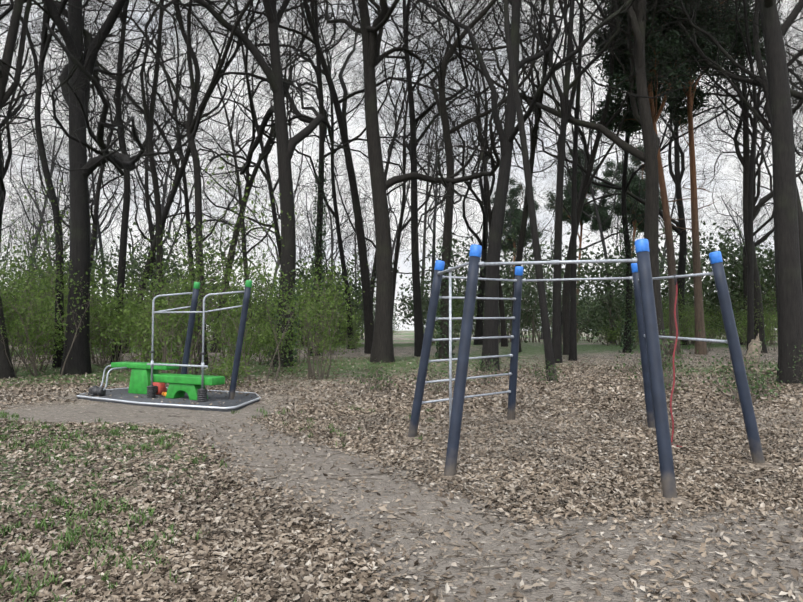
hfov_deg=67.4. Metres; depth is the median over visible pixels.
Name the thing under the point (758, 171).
tree
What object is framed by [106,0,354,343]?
tree
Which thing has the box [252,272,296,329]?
shrub
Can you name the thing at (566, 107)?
tree
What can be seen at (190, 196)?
tree
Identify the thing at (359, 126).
sky
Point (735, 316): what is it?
shrub
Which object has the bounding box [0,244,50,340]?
thicket
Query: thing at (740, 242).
oak
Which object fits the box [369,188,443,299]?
oak
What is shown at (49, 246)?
shrub
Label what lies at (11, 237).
oak
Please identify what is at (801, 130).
tree
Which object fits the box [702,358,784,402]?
bush
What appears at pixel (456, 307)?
thicket
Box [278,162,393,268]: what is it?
oak
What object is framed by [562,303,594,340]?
thicket
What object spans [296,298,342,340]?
shrub
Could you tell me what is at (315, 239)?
oak
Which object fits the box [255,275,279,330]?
thicket
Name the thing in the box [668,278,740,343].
thicket
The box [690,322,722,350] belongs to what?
shrub
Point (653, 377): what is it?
calisthenics frame
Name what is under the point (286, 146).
tree
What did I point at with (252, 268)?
shrub
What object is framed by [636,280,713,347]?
shrub
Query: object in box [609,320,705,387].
bush
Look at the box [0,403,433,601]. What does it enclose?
grass tufts
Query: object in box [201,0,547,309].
tree
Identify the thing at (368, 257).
oak
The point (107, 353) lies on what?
shrub
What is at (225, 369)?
shrub
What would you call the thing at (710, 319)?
shrub
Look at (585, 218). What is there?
pine
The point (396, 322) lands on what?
thicket
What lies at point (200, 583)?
leaf litter
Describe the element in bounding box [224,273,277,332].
thicket
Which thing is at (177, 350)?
shrub
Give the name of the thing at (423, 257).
tree
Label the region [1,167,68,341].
oak
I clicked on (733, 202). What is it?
oak
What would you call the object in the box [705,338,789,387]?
bramble
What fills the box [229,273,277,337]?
thicket
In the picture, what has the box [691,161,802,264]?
oak
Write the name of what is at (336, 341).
shrub
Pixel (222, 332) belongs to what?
shrub
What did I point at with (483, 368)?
bramble
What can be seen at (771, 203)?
oak
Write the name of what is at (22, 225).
oak
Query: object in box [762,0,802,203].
oak
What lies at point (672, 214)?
tree
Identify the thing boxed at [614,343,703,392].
bush
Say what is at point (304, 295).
shrub
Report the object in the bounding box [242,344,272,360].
shrub
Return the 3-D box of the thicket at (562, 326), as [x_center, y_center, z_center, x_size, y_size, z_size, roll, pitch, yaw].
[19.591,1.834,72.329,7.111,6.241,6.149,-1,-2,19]
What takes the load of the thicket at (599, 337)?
on the terrain
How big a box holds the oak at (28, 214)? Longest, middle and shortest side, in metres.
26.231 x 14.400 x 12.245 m
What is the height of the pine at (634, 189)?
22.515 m
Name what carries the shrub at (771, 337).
on the terrain
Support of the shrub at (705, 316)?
on the terrain
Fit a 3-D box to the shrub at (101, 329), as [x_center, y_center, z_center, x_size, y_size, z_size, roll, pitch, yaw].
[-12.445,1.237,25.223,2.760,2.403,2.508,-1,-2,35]
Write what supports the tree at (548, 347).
on the terrain
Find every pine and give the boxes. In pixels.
[490,177,543,334]
[543,147,627,341]
[586,0,741,356]
[587,0,783,354]
[601,139,665,255]
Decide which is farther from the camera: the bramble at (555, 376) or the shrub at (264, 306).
the shrub at (264, 306)
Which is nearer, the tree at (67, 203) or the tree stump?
the tree stump
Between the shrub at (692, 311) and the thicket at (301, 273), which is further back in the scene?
the thicket at (301, 273)
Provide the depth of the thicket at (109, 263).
41.93 m
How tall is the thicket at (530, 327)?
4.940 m
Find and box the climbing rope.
[670,274,682,447]
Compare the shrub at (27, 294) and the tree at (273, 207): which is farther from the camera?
the tree at (273, 207)
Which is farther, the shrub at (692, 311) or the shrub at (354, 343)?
the shrub at (692, 311)
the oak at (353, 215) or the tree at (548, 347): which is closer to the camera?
the tree at (548, 347)
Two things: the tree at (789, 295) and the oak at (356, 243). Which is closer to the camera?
the tree at (789, 295)
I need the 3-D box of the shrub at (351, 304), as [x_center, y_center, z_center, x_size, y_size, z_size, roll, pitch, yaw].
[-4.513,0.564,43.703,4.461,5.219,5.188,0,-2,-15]
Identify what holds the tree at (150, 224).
on the terrain
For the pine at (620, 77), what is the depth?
26.02 m
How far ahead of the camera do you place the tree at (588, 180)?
26.79 m
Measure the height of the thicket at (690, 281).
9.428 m
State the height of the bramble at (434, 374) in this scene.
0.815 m
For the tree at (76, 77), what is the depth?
17.95 m
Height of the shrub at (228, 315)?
3.162 m
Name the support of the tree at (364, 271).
on the terrain
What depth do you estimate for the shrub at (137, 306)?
21.51 m
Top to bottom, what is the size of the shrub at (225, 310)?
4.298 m
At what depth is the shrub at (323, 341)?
15.86 m
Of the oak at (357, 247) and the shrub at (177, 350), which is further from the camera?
the oak at (357, 247)
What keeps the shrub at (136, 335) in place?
on the terrain
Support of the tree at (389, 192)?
on the terrain
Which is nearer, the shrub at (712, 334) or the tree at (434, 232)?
the shrub at (712, 334)
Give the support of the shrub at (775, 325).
on the terrain
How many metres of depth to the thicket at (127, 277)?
46.09 m
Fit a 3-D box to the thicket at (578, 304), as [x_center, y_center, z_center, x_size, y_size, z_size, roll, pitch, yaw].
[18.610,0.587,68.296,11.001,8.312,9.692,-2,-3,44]
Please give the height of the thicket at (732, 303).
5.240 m
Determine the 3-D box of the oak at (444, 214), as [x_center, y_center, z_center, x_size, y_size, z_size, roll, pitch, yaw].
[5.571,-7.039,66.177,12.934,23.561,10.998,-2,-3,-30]
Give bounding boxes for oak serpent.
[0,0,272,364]
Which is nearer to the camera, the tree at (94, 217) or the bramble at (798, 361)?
the bramble at (798, 361)
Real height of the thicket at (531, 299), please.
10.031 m
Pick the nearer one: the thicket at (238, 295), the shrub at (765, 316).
the shrub at (765, 316)
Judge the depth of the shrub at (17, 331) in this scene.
17.11 m
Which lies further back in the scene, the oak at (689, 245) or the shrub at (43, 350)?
the oak at (689, 245)
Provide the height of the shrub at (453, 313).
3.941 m
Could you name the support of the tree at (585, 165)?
on the terrain
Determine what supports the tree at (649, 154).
on the terrain
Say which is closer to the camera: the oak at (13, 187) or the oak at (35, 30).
the oak at (35, 30)
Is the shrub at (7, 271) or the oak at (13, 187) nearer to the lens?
the shrub at (7, 271)
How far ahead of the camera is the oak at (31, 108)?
31.28 m
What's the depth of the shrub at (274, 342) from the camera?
18.30 m
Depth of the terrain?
5.55 m
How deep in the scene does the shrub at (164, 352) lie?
15.05 m
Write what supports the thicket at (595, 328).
on the terrain
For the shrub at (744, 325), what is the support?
on the terrain
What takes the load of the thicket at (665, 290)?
on the terrain
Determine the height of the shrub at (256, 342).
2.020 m
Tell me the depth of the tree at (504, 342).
37.39 m
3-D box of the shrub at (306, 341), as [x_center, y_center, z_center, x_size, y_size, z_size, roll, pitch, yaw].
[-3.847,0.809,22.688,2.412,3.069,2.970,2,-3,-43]
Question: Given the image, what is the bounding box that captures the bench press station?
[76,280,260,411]
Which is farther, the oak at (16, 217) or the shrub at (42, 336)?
the oak at (16, 217)
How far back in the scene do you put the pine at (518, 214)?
70.60 m
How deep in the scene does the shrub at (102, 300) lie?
40.42 m
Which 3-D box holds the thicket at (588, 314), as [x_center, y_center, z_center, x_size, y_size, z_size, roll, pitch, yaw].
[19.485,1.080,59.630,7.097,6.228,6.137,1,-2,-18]
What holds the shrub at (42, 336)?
on the terrain
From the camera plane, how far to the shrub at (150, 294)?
22.34 m
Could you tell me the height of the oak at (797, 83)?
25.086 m
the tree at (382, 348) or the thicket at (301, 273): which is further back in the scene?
the thicket at (301, 273)
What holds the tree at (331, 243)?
on the terrain
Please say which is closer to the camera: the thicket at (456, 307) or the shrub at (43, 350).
the shrub at (43, 350)
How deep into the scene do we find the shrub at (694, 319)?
39.89 m
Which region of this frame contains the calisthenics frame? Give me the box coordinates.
[400,239,782,508]
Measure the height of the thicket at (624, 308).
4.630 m
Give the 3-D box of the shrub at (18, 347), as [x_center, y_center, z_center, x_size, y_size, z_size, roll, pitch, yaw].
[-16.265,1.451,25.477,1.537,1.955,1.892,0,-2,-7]
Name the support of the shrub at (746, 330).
on the terrain
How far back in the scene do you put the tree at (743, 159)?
30.42 m
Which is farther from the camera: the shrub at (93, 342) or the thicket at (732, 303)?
the thicket at (732, 303)
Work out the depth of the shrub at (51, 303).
27.58 m
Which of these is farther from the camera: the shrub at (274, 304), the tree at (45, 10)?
the shrub at (274, 304)
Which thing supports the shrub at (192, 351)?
on the terrain
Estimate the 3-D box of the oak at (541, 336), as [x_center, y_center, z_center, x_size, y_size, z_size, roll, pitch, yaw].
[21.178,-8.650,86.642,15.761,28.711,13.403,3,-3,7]
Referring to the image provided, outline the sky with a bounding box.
[0,0,802,330]
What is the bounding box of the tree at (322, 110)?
[133,0,475,355]
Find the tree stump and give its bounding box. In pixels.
[710,333,776,375]
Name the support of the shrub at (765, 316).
on the terrain
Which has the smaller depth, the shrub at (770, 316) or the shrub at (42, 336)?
the shrub at (42, 336)
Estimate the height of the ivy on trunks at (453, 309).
9.043 m
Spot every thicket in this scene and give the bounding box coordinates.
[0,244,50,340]
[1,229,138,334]
[1,257,97,343]
[90,246,186,342]
[92,217,255,339]
[210,277,266,309]
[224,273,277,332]
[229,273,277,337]
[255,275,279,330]
[275,252,361,327]
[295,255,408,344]
[323,252,375,341]
[359,297,399,327]
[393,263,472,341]
[393,303,405,334]
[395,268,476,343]
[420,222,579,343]
[434,299,474,342]
[458,273,550,341]
[475,272,561,342]
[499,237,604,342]
[505,290,552,341]
[524,317,541,338]
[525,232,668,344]
[528,276,605,341]
[548,298,583,336]
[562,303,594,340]
[576,284,620,341]
[578,289,620,341]
[582,218,766,343]
[584,291,605,339]
[584,303,623,342]
[601,284,685,343]
[659,243,775,335]
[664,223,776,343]
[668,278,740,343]
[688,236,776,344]
[689,282,739,342]
[703,273,777,335]
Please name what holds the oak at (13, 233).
on the terrain
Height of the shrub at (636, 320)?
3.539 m
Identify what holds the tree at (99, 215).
on the terrain
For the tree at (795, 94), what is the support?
on the terrain
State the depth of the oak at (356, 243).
94.67 m
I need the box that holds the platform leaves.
[67,388,278,405]
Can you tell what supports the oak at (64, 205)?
on the terrain
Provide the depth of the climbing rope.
7.46 m
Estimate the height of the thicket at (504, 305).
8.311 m
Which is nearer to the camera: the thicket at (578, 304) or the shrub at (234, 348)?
the shrub at (234, 348)
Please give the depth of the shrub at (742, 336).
34.44 m
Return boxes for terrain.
[0,330,802,601]
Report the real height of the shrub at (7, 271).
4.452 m
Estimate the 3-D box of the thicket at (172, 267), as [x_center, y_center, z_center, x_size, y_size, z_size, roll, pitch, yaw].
[-14.963,-1.337,41.256,10.323,8.854,11.717,-2,-2,39]
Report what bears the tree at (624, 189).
on the terrain
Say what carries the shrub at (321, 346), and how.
on the terrain
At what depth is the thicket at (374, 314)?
85.11 m
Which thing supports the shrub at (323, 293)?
on the terrain
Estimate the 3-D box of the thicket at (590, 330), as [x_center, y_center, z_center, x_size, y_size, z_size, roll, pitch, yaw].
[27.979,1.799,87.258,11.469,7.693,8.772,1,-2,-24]
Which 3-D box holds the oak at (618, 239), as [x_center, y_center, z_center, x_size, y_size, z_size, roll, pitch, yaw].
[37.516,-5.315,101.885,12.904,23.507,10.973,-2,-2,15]
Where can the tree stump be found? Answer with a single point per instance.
(752, 346)
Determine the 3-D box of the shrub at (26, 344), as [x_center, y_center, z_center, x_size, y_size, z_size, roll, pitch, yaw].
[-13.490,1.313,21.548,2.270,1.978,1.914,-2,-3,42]
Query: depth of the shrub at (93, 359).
21.87 m
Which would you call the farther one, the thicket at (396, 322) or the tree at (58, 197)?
the thicket at (396, 322)
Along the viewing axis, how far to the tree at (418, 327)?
26.90 m
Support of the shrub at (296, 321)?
on the terrain
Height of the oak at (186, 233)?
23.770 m
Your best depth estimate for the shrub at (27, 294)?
17.57 m
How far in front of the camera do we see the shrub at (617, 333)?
40.45 m
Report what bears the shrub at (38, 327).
on the terrain
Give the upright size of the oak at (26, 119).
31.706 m
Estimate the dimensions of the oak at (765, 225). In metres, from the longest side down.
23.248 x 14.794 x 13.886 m
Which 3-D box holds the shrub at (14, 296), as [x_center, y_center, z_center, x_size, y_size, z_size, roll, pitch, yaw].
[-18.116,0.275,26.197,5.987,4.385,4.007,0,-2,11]
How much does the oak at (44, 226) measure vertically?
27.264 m
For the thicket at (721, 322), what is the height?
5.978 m
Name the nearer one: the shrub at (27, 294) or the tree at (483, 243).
the shrub at (27, 294)
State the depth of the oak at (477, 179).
52.23 m
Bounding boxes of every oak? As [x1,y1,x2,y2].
[0,0,56,155]
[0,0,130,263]
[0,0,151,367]
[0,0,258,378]
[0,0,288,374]
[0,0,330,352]
[0,1,66,160]
[0,1,137,87]
[0,14,105,162]
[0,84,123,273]
[0,188,32,256]
[0,198,30,286]
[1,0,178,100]
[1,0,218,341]
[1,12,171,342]
[1,156,52,255]
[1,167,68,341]
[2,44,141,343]
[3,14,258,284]
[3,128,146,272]
[3,177,65,259]
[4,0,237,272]
[4,146,39,206]
[4,165,68,276]
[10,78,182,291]
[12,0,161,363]
[17,174,91,255]
[23,158,116,270]
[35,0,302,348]
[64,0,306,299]
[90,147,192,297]
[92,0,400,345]
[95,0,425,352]
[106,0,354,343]
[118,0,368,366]
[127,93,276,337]
[147,185,226,266]
[159,174,231,278]
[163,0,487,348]
[181,170,280,285]
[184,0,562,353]
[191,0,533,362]
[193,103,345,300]
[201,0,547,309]
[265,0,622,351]
[269,195,346,280]
[271,205,347,295]
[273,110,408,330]
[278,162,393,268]
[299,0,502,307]
[299,127,401,342]
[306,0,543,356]
[332,193,397,338]
[335,195,399,339]
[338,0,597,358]
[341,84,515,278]
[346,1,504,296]
[347,233,391,277]
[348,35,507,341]
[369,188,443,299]
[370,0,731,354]
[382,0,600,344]
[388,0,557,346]
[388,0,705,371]
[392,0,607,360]
[399,147,495,323]
[410,142,548,342]
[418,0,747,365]
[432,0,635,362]
[462,207,562,282]
[463,174,568,278]
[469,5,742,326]
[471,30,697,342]
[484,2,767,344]
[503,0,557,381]
[510,154,578,338]
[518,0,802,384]
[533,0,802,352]
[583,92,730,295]
[584,164,659,285]
[589,217,662,330]
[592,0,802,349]
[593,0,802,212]
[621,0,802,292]
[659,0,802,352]
[659,172,732,278]
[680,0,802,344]
[688,3,802,241]
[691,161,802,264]
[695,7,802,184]
[699,150,772,272]
[701,176,773,252]
[713,2,802,139]
[727,190,773,255]
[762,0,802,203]
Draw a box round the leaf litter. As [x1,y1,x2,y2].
[0,355,802,601]
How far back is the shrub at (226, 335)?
20.59 m
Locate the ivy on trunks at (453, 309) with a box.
[267,159,635,366]
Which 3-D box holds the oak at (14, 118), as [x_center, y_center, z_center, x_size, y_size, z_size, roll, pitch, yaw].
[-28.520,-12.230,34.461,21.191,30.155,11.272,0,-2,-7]
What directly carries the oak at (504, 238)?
on the terrain
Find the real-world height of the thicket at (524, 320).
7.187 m
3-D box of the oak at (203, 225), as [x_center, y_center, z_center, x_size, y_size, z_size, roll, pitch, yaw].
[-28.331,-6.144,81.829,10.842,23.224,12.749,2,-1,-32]
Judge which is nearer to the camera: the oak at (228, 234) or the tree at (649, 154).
the tree at (649, 154)
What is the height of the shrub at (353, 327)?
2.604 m
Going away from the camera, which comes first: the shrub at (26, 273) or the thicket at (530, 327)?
the shrub at (26, 273)
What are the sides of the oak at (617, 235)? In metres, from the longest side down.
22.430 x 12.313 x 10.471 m
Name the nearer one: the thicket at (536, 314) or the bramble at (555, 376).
the bramble at (555, 376)
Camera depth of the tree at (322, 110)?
27.21 m
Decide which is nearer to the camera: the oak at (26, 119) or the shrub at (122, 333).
the shrub at (122, 333)
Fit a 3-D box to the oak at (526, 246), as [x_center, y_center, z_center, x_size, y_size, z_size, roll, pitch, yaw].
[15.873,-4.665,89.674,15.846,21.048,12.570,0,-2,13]
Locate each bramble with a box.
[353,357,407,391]
[407,361,469,393]
[469,351,520,384]
[517,359,569,383]
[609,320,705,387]
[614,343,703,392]
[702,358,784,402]
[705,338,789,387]
[787,344,802,389]
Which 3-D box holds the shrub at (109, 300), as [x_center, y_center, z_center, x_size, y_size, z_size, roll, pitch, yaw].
[-10.333,0.095,21.235,3.706,4.335,4.310,-2,-3,43]
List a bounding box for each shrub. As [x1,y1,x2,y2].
[0,172,113,360]
[0,216,117,353]
[0,243,149,376]
[0,257,13,287]
[0,266,46,316]
[0,270,71,376]
[3,275,108,354]
[5,324,30,357]
[6,291,65,371]
[9,316,51,363]
[14,285,97,363]
[18,306,65,360]
[40,250,164,364]
[65,289,135,365]
[65,297,125,362]
[89,283,182,371]
[90,279,179,362]
[90,288,124,313]
[90,311,131,357]
[91,342,129,362]
[94,247,260,373]
[100,293,196,372]
[101,155,304,374]
[103,251,215,360]
[105,265,229,373]
[149,274,225,355]
[174,327,211,360]
[189,350,256,387]
[192,265,345,381]
[197,299,253,357]
[204,304,252,366]
[207,294,241,343]
[209,336,264,365]
[230,306,300,372]
[232,308,274,364]
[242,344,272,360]
[249,271,326,329]
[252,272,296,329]
[258,249,372,377]
[260,277,364,379]
[271,283,341,362]
[276,277,335,344]
[277,288,307,345]
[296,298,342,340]
[306,331,335,359]
[313,279,362,331]
[323,330,350,353]
[332,309,364,347]
[345,333,364,351]
[413,281,483,345]
[593,321,619,345]
[609,322,623,344]
[614,292,681,348]
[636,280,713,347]
[665,296,694,340]
[678,297,721,344]
[679,306,722,345]
[679,323,694,347]
[682,300,720,341]
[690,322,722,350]
[713,302,745,337]
[720,280,777,345]
[735,305,777,342]
[736,310,765,346]
[736,312,775,342]
[737,326,746,348]
[764,314,777,351]
[766,326,775,345]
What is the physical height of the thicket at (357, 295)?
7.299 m
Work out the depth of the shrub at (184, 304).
24.24 m
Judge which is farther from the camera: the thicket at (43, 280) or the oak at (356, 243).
the oak at (356, 243)
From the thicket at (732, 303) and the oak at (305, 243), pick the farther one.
the oak at (305, 243)
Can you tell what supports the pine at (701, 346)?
on the terrain

